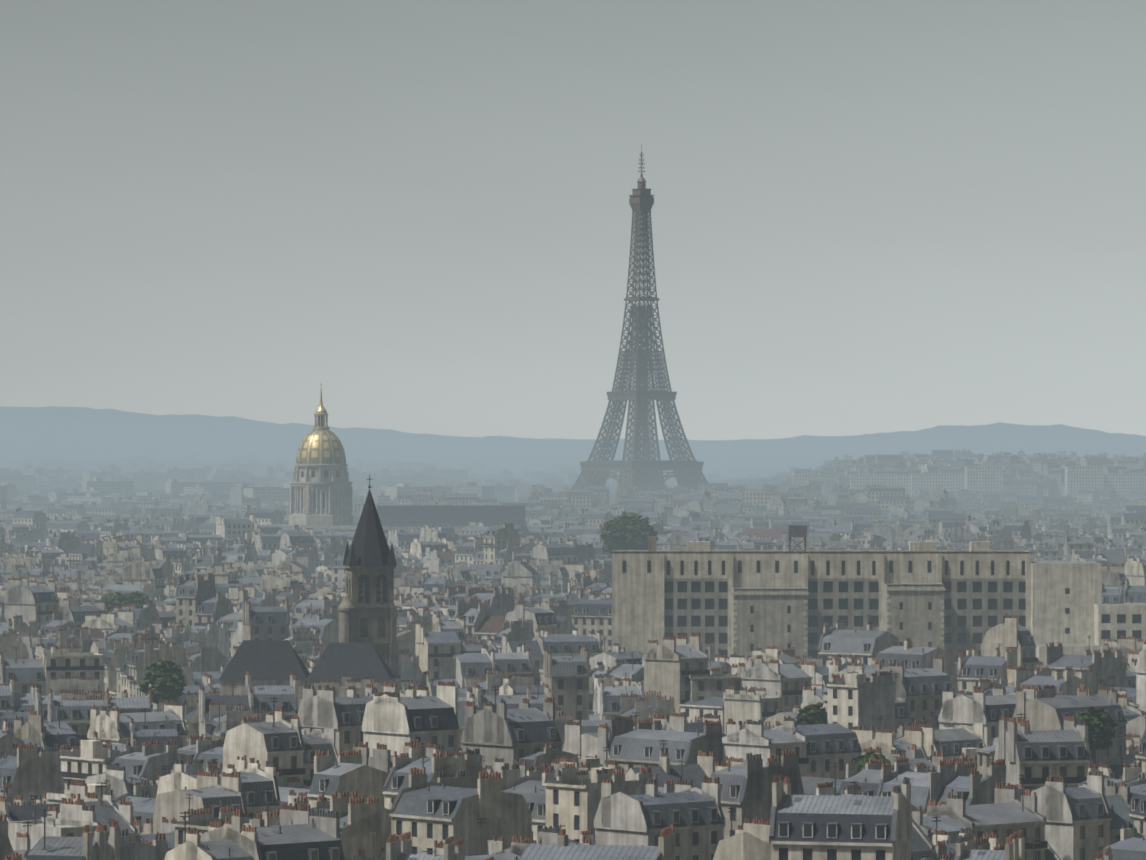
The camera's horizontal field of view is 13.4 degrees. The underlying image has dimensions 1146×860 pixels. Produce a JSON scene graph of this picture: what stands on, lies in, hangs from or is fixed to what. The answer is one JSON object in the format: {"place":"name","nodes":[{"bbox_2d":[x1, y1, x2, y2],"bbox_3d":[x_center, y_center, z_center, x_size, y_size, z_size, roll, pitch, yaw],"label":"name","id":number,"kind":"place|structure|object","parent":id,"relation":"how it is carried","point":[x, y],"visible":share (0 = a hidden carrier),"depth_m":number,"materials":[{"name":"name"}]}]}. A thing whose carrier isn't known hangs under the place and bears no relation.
{"place":"outdoors","nodes":[
{"label":"outdoors","id":0,"kind":"place"},
{"bbox_2d":[0,406,1145,474],"bbox_3d":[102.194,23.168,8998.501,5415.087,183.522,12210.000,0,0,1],"label":"distant hills","id":1,"kind":"structure","parent":0,"point":[79,434],"depth_m":9442.65,"materials":[{"name":"blue"}]},
{"bbox_2d":[793,467,1145,501],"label":"distant hillside buildings","id":2,"kind":"structure","parent":1,"relation":"on","point":[981,479],"depth_m":4488.99,"materials":[{"name":"paint"}]},
{"bbox_2d":[0,0,1145,439],"label":"sky","id":3,"kind":"structure","parent":0,"point":[868,216],"materials":[{"name":"grey"}]},
{"label":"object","id":4,"kind":"structure","parent":0,"visible":0},
{"bbox_2d":[219,475,400,710],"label":"saint germain des pres","id":5,"kind":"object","parent":4,"relation":"on","point":[367,645],"visible":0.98,"depth_m":1099.84,"materials":[{"name":"stone"},{"name":"slate"}]},
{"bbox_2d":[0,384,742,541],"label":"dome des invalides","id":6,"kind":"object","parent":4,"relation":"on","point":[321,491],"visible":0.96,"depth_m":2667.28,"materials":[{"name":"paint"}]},
{"bbox_2d":[0,449,1145,859],"bbox_3d":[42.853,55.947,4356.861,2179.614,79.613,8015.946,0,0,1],"label":"city buildings","id":7,"kind":"structure","parent":4,"relation":"on","point":[526,713],"depth_m":978.70,"materials":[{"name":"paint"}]},
{"bbox_2d":[47,491,1137,769],"bbox_3d":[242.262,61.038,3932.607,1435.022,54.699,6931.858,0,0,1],"label":"trees","id":8,"kind":"object","parent":4,"relation":"on","point":[621,533],"visible":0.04,"depth_m":1043.88,"materials":[{"name":"plant"}]},
{"bbox_2d":[571,144,707,504],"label":"eiffel tower","id":9,"kind":"structure","parent":4,"relation":"on","point":[648,468],"depth_m":4025.16,"materials":[{"name":"metal"}]},
{"bbox_2d":[612,525,1145,664],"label":"faculty of medicine","id":10,"kind":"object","parent":4,"relation":"on","point":[745,603],"visible":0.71,"depth_m":1283.08,"materials":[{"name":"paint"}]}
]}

